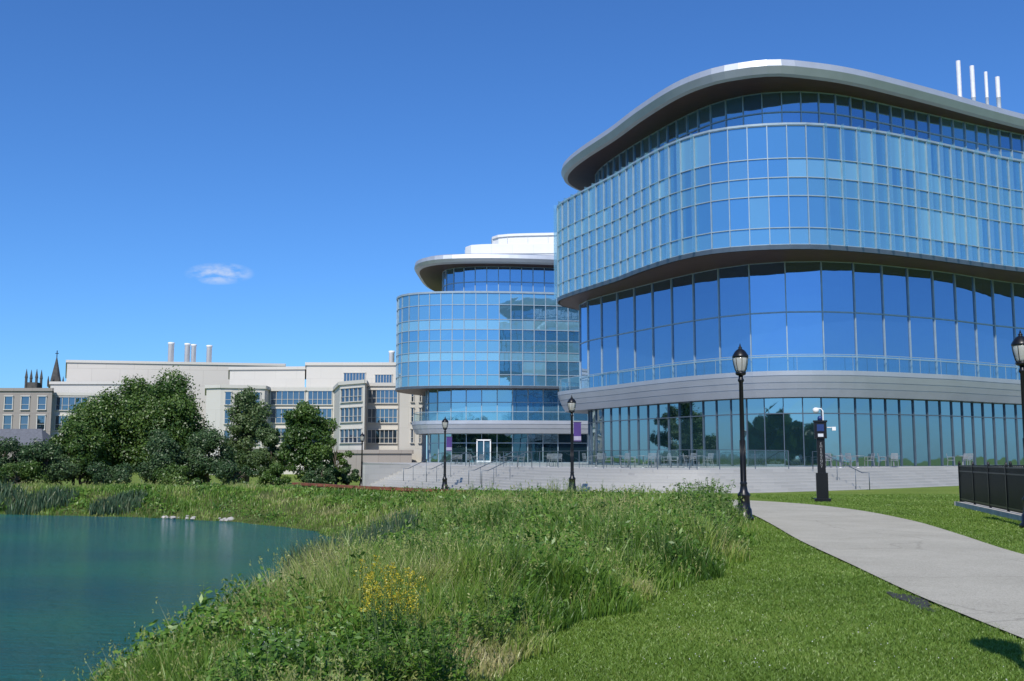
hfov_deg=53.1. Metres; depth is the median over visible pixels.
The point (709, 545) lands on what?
leafy plant
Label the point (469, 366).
window pane
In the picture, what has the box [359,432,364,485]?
street lamp
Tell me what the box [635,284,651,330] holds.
window pane
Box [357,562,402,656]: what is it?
goldenrod plant
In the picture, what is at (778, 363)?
window pane
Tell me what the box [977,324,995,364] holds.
window pane
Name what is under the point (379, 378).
window
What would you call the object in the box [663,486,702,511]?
leafy plant
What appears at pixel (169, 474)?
shrub
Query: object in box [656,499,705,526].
leafy plant
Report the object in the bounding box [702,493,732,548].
upright weed
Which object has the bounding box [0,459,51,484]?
shrub
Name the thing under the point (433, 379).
window pane
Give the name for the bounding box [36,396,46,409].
window
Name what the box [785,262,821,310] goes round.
window pane
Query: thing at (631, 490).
leafy plant
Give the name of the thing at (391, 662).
leafy plant
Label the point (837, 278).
window pane
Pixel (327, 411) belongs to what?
window
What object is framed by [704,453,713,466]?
patio chair
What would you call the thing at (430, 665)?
leafy plant
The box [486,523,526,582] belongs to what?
upright weed
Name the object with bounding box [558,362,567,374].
window pane
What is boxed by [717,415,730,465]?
window pane
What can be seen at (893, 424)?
window pane
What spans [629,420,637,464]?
window pane
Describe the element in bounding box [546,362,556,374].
window pane
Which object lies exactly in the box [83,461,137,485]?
shrub
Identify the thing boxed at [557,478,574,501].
upright weed
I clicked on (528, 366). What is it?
window pane
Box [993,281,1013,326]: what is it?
window pane
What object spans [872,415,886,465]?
window pane
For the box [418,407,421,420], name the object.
window
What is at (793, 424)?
window pane
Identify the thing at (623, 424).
window pane
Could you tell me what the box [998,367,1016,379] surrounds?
window pane
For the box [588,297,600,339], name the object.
window pane
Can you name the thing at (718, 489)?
leafy plant
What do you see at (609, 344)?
window pane
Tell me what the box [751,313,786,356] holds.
window pane
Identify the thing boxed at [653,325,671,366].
window pane
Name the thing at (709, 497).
leafy plant
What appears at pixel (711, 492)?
upright weed
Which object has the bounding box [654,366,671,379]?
window pane
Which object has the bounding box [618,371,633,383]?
window pane
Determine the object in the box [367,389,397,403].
window
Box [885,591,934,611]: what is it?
soil patch
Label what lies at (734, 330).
window pane
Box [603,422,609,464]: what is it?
window pane
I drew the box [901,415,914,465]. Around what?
window pane
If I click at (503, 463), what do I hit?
handrail
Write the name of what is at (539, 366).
window pane
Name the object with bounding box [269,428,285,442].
window
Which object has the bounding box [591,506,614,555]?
upright weed
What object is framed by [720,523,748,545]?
leafy plant
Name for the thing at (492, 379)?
window pane
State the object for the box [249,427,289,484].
broadleaf tree
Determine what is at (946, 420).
window pane
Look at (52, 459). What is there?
broadleaf tree
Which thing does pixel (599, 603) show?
meadow grass
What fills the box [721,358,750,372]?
window pane
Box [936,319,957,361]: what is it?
window pane
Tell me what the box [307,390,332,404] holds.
window
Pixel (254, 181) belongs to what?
sky
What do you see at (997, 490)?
iron fence
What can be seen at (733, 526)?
leafy plant
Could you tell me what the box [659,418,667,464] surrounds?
window pane
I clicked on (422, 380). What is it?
window pane
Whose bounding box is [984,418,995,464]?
window pane
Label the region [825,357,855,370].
window pane
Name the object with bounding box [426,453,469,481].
handrail
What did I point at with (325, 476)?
shrub
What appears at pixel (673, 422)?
window pane
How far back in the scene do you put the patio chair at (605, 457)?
64.10 m
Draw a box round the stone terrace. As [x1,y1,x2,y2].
[362,462,1022,492]
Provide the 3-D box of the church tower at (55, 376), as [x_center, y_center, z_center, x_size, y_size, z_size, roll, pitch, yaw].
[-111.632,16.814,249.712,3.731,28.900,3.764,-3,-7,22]
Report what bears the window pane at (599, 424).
in the glass building at (842, 247)
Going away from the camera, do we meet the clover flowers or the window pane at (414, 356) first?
the clover flowers
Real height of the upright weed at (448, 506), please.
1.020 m
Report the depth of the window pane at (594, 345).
87.37 m
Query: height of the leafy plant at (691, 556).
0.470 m
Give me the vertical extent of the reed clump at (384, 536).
1.916 m
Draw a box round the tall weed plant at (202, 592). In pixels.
[199,582,211,616]
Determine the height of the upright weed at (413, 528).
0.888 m
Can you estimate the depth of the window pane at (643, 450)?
81.60 m
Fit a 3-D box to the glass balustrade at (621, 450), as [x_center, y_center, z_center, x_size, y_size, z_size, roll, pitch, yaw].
[2.055,7.641,65.886,7.724,1.030,31.406,6,-9,-41]
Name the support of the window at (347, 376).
in the concrete building at (355, 399)
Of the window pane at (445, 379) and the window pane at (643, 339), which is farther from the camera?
the window pane at (445, 379)
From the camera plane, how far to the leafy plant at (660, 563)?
13.25 m
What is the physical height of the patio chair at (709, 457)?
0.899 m
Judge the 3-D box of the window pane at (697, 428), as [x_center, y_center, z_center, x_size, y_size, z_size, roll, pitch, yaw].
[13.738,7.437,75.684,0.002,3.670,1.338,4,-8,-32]
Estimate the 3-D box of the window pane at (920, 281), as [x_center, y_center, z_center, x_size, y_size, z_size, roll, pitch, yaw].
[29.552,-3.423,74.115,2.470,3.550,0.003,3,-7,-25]
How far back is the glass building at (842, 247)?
72.76 m
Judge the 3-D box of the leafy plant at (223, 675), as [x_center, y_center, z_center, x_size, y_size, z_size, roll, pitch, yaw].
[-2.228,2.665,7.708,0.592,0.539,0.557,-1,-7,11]
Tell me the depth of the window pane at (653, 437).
80.45 m
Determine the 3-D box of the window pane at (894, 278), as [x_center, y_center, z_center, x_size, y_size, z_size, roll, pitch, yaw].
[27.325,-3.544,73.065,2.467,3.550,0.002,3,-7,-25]
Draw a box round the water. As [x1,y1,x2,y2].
[0,514,335,680]
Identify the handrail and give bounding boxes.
[403,453,440,480]
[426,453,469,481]
[468,452,517,483]
[481,452,531,484]
[812,451,869,489]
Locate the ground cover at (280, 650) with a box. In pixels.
[0,481,753,680]
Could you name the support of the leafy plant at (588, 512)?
on the ground at (953, 490)
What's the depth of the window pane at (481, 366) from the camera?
130.27 m
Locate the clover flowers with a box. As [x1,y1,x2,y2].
[644,578,1006,679]
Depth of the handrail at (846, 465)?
55.01 m
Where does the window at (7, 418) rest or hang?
in the concrete building at (34, 408)
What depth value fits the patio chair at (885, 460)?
67.07 m
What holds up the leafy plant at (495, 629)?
on the ground at (953, 490)
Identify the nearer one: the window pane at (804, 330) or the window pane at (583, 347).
the window pane at (804, 330)
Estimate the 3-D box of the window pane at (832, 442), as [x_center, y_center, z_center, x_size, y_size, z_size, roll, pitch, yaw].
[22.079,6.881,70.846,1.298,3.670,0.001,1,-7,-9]
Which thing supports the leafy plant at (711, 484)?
on the ground at (953, 490)
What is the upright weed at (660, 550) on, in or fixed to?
on the ground at (953, 490)
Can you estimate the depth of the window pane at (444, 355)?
130.55 m
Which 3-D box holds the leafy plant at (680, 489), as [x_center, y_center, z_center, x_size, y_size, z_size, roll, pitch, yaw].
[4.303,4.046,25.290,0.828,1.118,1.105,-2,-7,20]
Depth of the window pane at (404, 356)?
132.74 m
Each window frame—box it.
[396,266,587,462]
[557,91,1023,466]
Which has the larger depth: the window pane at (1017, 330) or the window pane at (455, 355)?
the window pane at (455, 355)
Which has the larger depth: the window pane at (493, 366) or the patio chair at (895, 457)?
the window pane at (493, 366)
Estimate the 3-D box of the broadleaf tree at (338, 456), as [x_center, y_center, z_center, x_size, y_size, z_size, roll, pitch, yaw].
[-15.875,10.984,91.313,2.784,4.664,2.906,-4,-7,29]
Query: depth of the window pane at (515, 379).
130.39 m
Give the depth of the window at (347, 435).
147.47 m
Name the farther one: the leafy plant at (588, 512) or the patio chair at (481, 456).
the patio chair at (481, 456)
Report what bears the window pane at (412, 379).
in the glass building at (487, 347)
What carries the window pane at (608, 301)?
in the glass building at (842, 247)
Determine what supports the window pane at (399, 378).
in the glass building at (487, 347)
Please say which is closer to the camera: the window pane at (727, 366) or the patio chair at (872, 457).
the patio chair at (872, 457)
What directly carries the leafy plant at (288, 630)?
on the ground at (953, 490)
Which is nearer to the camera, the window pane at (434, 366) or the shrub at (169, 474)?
the shrub at (169, 474)
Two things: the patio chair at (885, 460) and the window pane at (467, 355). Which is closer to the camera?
the patio chair at (885, 460)
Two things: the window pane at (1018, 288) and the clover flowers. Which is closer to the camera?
the clover flowers
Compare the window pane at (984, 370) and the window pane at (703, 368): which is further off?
the window pane at (984, 370)
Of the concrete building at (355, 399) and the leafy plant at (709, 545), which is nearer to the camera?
the leafy plant at (709, 545)
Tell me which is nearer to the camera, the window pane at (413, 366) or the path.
the path
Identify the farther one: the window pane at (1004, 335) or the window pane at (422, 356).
the window pane at (422, 356)
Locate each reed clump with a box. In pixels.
[0,479,27,511]
[4,485,79,514]
[87,488,148,515]
[276,505,425,572]
[313,520,421,555]
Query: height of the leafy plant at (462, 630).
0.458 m
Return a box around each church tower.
[24,369,42,387]
[47,351,63,387]
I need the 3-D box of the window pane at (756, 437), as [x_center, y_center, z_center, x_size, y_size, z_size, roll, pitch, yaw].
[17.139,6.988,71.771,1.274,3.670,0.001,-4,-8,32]
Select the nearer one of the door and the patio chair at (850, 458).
the patio chair at (850, 458)
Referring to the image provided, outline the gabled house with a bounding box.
[0,429,50,458]
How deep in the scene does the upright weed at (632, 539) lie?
13.23 m
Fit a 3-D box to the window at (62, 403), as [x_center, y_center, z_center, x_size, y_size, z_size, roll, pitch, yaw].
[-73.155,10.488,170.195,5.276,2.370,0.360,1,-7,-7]
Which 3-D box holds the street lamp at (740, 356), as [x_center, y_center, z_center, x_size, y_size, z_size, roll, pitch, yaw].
[6.250,2.462,27.801,0.500,4.790,0.500,0,-7,0]
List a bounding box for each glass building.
[395,233,587,462]
[556,59,1023,466]
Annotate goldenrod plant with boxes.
[353,555,400,648]
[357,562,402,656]
[373,564,417,619]
[386,567,428,643]
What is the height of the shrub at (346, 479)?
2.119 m
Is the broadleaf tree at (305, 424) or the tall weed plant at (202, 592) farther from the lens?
the broadleaf tree at (305, 424)
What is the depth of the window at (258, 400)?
157.67 m
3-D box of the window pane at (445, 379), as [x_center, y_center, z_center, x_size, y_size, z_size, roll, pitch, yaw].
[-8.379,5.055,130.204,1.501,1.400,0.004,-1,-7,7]
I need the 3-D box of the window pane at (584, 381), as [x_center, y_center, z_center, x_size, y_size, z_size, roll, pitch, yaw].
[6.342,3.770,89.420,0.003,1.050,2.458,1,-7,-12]
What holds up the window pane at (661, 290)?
in the glass building at (842, 247)
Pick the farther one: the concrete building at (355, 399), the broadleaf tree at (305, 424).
the concrete building at (355, 399)
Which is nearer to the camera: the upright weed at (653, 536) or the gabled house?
the upright weed at (653, 536)
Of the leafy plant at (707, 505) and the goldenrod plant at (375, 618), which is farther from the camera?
the leafy plant at (707, 505)
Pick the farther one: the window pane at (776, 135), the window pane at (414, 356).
the window pane at (414, 356)
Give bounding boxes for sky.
[0,0,1023,458]
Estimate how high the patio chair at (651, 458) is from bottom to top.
0.899 m
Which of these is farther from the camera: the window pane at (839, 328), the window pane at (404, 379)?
the window pane at (404, 379)
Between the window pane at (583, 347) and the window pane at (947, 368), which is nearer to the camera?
the window pane at (947, 368)
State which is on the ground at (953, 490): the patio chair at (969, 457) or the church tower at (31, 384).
the church tower at (31, 384)
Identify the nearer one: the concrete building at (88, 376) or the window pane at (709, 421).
the window pane at (709, 421)
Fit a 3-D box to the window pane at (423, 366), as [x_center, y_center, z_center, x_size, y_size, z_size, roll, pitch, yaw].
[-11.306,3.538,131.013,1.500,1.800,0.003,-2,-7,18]
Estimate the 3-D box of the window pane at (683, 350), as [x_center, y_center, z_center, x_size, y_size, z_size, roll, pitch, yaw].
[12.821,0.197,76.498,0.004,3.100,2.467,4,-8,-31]
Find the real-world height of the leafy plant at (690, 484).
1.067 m
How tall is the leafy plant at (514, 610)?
0.677 m
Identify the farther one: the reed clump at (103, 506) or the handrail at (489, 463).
the handrail at (489, 463)
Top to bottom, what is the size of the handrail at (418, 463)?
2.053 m
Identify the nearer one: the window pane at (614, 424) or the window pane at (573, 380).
the window pane at (614, 424)
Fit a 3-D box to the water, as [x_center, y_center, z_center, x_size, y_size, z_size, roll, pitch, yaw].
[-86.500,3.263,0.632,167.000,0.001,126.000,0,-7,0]
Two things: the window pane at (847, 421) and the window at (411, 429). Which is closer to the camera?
the window pane at (847, 421)
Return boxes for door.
[476,439,490,462]
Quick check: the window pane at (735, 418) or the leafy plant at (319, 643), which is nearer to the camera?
the leafy plant at (319, 643)
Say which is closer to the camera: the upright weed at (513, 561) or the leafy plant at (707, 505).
the upright weed at (513, 561)
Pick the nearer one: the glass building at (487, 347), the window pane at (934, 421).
the window pane at (934, 421)
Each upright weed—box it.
[394,517,428,551]
[397,527,419,555]
[413,506,439,535]
[419,506,441,533]
[430,575,455,610]
[442,497,453,517]
[449,497,464,527]
[468,508,487,536]
[484,530,507,555]
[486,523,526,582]
[489,492,505,512]
[492,543,528,583]
[497,505,525,542]
[516,483,529,505]
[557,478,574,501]
[576,520,594,561]
[590,494,606,511]
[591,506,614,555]
[595,521,618,553]
[611,511,631,542]
[613,498,638,517]
[619,514,649,579]
[648,518,666,562]
[649,519,663,551]
[685,505,704,539]
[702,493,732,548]
[709,488,724,522]
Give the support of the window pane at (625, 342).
in the glass building at (842, 247)
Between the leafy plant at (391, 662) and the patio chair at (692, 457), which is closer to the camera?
the leafy plant at (391, 662)
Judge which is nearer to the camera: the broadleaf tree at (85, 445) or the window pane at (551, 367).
the broadleaf tree at (85, 445)
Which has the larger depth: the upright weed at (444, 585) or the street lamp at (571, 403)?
the street lamp at (571, 403)
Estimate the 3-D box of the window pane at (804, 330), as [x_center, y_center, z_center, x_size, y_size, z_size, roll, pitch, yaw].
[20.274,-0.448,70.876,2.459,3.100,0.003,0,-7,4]
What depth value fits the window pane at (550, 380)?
131.13 m
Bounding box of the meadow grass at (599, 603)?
[0,480,760,680]
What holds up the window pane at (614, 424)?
in the glass building at (842, 247)
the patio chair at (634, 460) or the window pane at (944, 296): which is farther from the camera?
the window pane at (944, 296)
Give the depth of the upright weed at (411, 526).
14.05 m
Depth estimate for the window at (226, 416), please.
155.91 m
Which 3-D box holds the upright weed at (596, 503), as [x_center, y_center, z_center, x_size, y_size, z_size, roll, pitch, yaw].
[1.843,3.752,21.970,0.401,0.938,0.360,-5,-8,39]
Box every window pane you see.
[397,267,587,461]
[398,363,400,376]
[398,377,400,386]
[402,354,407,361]
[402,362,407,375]
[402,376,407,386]
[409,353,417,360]
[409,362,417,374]
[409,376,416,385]
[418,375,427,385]
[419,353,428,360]
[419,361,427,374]
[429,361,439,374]
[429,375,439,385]
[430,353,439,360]
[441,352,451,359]
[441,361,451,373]
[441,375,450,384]
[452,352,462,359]
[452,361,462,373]
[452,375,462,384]
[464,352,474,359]
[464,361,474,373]
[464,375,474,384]
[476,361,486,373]
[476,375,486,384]
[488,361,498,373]
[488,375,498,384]
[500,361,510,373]
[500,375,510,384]
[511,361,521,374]
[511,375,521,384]
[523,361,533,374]
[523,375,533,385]
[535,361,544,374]
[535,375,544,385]
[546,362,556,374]
[546,376,556,385]
[558,92,1023,464]
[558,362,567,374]
[558,376,567,385]
[569,362,578,374]
[569,376,578,385]
[580,302,586,342]
[580,342,586,376]
[582,378,586,388]
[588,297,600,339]
[589,339,600,375]
[589,375,600,387]
[589,423,590,463]
[592,423,594,464]
[597,422,601,464]
[602,293,615,336]
[602,336,616,373]
[603,373,616,385]
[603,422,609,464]
[611,421,618,464]
[618,289,633,333]
[618,332,633,371]
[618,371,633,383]
[620,421,627,464]
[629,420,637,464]
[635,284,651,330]
[635,329,651,368]
[636,368,652,381]
[639,420,647,464]
[649,419,657,464]
[653,279,670,326]
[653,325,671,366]
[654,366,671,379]
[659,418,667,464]
[669,418,678,464]
[672,274,692,322]
[673,322,693,363]
[674,363,693,377]
[680,417,690,465]
[692,417,702,465]
[694,269,717,319]
[695,318,718,361]
[696,361,719,374]
[704,416,716,465]
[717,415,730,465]
[719,265,748,315]
[720,315,749,358]
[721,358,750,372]
[732,415,746,465]
[747,414,764,465]
[750,262,785,312]
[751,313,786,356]
[752,357,786,371]
[765,414,784,465]
[784,414,803,465]
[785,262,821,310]
[787,312,822,355]
[788,357,823,370]
[803,414,820,465]
[822,262,853,311]
[823,312,855,355]
[824,414,839,465]
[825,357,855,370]
[840,414,856,465]
[854,263,882,313]
[856,313,883,356]
[857,414,872,465]
[858,358,884,371]
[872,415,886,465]
[883,266,907,315]
[885,315,909,358]
[886,359,910,372]
[887,415,900,465]
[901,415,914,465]
[908,269,932,317]
[910,317,934,359]
[912,360,935,373]
[915,416,928,465]
[929,416,941,465]
[933,271,955,319]
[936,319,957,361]
[938,362,957,374]
[941,416,953,465]
[953,417,963,465]
[955,274,974,321]
[958,322,976,362]
[960,363,977,376]
[964,417,974,464]
[974,417,984,464]
[975,278,993,324]
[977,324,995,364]
[979,365,996,377]
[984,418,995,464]
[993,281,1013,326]
[996,326,1015,365]
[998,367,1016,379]
[1013,283,1023,327]
[1016,328,1023,366]
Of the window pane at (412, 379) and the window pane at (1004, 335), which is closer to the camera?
the window pane at (1004, 335)
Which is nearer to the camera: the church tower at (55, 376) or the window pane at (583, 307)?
the window pane at (583, 307)
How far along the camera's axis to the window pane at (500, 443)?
131.84 m
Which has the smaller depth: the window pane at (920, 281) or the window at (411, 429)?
the window pane at (920, 281)
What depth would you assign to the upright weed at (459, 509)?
20.60 m
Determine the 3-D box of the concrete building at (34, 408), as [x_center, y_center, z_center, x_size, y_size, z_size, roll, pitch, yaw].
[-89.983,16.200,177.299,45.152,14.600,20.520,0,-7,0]
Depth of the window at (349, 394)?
148.08 m
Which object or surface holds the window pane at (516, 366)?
in the glass building at (487, 347)
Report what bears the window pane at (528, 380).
in the glass building at (487, 347)
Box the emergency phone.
[813,408,835,501]
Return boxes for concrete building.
[0,388,108,437]
[49,342,285,425]
[205,351,425,476]
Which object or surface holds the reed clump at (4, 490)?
on the ground at (953, 490)
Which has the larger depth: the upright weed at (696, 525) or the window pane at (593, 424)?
the window pane at (593, 424)
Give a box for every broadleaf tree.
[0,436,30,483]
[11,437,82,485]
[41,420,109,484]
[58,387,156,473]
[101,365,220,484]
[133,428,188,485]
[180,427,237,485]
[219,385,274,481]
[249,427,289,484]
[278,400,340,480]
[329,438,353,484]
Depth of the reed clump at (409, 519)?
25.98 m
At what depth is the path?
17.35 m
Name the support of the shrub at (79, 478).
on the ground at (953, 490)
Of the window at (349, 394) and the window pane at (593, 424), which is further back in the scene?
the window at (349, 394)
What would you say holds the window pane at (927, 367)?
in the glass building at (842, 247)
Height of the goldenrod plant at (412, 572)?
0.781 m
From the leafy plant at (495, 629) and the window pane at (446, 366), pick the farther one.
the window pane at (446, 366)
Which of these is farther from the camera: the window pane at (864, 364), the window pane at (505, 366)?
the window pane at (505, 366)
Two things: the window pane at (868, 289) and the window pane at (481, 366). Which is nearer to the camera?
the window pane at (868, 289)
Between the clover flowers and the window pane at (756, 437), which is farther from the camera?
the window pane at (756, 437)
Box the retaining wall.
[292,482,464,492]
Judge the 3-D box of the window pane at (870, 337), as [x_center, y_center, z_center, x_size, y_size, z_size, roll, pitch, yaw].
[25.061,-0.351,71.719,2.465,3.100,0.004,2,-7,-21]
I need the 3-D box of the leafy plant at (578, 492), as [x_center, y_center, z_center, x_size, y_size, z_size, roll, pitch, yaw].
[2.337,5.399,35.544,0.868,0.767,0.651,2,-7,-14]
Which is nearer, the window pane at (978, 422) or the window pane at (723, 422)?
the window pane at (723, 422)
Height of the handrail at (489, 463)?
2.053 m
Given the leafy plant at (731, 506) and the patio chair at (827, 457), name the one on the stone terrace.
the patio chair at (827, 457)
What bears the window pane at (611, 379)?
in the glass building at (842, 247)
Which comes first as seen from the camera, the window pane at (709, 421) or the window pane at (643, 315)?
the window pane at (709, 421)
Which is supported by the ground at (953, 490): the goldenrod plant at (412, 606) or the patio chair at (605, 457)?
the goldenrod plant at (412, 606)
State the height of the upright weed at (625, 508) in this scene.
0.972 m
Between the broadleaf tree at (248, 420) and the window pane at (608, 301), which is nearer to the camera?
the window pane at (608, 301)
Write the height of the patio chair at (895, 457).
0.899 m
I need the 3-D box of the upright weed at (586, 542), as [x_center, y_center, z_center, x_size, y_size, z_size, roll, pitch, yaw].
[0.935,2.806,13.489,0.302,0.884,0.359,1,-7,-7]
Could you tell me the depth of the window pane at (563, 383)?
131.45 m
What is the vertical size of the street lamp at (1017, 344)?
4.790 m
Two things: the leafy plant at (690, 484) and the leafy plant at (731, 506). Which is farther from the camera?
the leafy plant at (690, 484)
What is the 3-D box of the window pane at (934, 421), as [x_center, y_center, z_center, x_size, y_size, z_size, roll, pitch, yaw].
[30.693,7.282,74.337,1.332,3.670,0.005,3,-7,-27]
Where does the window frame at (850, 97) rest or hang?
in the glass building at (842, 247)
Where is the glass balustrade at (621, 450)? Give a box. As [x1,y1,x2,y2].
[441,449,788,469]
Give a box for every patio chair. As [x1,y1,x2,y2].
[476,454,483,464]
[549,454,557,466]
[582,453,591,466]
[595,453,602,466]
[604,453,613,467]
[620,453,630,467]
[627,457,635,467]
[645,453,654,467]
[687,453,695,467]
[703,453,712,462]
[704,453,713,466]
[825,453,836,467]
[845,453,856,467]
[864,453,874,466]
[877,453,886,466]
[889,453,898,466]
[963,453,972,464]
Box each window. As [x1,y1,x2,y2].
[2,414,12,428]
[3,396,13,409]
[19,414,28,428]
[20,396,29,409]
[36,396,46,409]
[36,414,45,429]
[54,415,68,430]
[55,396,88,410]
[223,409,230,423]
[224,391,231,404]
[239,391,260,402]
[269,408,295,423]
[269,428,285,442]
[270,390,305,404]
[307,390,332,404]
[319,408,332,423]
[339,386,362,402]
[339,406,362,422]
[339,428,362,442]
[343,372,365,380]
[366,429,397,443]
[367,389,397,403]
[367,408,397,422]
[374,374,392,382]
[410,407,414,422]
[410,428,413,442]
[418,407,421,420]
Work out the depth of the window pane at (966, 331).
76.19 m
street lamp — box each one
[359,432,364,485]
[441,417,451,488]
[567,395,581,490]
[732,345,753,520]
[1011,330,1023,527]
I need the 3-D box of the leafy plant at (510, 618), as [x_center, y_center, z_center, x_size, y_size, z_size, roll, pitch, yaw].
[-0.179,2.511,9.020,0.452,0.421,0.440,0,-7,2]
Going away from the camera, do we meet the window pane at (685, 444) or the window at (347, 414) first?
the window pane at (685, 444)
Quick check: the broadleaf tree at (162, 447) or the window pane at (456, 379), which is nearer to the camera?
the broadleaf tree at (162, 447)
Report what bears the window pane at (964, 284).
in the glass building at (842, 247)
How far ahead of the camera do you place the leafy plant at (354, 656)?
7.33 m
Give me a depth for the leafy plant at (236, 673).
7.16 m
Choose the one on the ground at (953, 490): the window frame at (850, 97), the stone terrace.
the stone terrace
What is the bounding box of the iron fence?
[954,461,1023,520]
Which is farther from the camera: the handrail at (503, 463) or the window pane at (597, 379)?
the window pane at (597, 379)
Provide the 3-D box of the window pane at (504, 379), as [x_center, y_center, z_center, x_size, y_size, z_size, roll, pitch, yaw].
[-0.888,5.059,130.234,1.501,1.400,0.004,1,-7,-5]
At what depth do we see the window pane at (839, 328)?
71.04 m
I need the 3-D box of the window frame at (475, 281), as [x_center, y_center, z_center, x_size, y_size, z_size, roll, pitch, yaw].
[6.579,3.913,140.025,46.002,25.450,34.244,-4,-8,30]
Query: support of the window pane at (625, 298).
in the glass building at (842, 247)
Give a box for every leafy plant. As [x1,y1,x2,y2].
[176,653,254,680]
[208,637,303,680]
[246,612,314,652]
[276,633,351,673]
[312,638,389,680]
[332,627,416,680]
[361,637,407,680]
[379,613,468,680]
[402,613,483,680]
[427,610,473,666]
[439,590,522,652]
[467,603,516,634]
[475,568,545,630]
[536,486,567,499]
[564,505,606,521]
[567,485,588,499]
[601,559,627,580]
[613,482,644,497]
[634,552,664,580]
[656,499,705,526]
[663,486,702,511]
[665,482,700,510]
[667,482,688,498]
[675,548,703,568]
[677,481,712,496]
[678,487,732,526]
[683,478,720,496]
[686,485,721,501]
[687,479,735,505]
[689,517,737,541]
[690,477,726,498]
[690,484,742,520]
[694,494,743,523]
[697,483,734,501]
[697,536,719,555]
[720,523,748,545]
[733,507,749,520]
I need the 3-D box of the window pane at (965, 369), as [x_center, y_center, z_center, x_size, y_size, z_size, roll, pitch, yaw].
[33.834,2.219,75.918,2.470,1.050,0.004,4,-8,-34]
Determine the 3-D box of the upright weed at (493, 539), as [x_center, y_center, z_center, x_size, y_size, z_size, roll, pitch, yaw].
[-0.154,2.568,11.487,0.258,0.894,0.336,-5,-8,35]
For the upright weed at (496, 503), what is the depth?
20.88 m
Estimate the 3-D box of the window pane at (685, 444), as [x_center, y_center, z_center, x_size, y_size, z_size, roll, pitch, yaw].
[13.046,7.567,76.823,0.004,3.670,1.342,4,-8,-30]
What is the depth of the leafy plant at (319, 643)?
7.60 m
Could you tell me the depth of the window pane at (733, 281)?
73.06 m
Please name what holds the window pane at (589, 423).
in the glass building at (842, 247)
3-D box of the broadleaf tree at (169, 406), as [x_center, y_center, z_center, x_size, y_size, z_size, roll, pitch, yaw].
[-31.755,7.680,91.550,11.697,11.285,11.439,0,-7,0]
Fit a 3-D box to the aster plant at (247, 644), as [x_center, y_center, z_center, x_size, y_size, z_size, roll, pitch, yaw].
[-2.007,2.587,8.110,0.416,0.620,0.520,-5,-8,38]
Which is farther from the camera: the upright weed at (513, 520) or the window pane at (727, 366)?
the window pane at (727, 366)
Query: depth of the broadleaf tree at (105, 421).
87.28 m
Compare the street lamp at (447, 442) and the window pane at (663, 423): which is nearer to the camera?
the street lamp at (447, 442)
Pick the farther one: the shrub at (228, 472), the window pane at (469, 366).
the window pane at (469, 366)
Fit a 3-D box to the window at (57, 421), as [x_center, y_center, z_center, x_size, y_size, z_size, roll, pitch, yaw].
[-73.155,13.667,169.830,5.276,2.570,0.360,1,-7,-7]
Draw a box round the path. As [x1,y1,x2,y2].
[727,499,1023,637]
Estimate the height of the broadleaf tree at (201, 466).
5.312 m
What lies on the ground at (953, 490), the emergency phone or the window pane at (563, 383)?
the emergency phone
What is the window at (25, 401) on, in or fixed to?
in the concrete building at (34, 408)
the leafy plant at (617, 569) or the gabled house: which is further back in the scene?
the gabled house
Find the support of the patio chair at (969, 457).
on the stone terrace
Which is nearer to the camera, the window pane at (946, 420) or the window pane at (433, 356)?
the window pane at (946, 420)
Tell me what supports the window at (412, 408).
in the concrete building at (355, 399)
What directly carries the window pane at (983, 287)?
in the glass building at (842, 247)
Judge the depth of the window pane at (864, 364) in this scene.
71.50 m
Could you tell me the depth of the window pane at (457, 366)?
130.27 m
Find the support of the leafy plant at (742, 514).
on the ground at (953, 490)
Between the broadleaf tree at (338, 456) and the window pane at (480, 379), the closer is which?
the broadleaf tree at (338, 456)
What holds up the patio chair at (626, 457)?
on the stone terrace
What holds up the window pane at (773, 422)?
in the glass building at (842, 247)
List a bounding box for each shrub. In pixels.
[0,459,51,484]
[61,462,99,484]
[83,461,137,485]
[152,462,200,485]
[215,459,258,484]
[256,462,291,485]
[301,463,335,483]
[333,466,359,484]
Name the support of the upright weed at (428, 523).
on the ground at (953, 490)
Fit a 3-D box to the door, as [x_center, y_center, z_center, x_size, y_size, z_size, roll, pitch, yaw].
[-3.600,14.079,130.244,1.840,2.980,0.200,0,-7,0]
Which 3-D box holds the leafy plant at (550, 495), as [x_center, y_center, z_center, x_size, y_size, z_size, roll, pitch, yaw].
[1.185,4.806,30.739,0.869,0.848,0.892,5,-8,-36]
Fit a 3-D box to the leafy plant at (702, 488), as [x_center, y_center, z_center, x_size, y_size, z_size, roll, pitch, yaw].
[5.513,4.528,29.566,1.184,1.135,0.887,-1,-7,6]
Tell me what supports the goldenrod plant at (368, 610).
on the ground at (953, 490)
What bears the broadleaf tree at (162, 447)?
on the ground at (953, 490)
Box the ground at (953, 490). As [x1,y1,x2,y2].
[0,472,1023,680]
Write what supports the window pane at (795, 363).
in the glass building at (842, 247)
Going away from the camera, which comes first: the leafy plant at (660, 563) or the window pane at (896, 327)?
the leafy plant at (660, 563)
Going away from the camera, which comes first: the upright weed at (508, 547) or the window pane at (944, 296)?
the upright weed at (508, 547)
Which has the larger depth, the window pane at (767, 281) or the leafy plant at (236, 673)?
the window pane at (767, 281)
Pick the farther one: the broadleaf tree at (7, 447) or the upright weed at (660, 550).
the broadleaf tree at (7, 447)
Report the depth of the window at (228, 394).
156.29 m

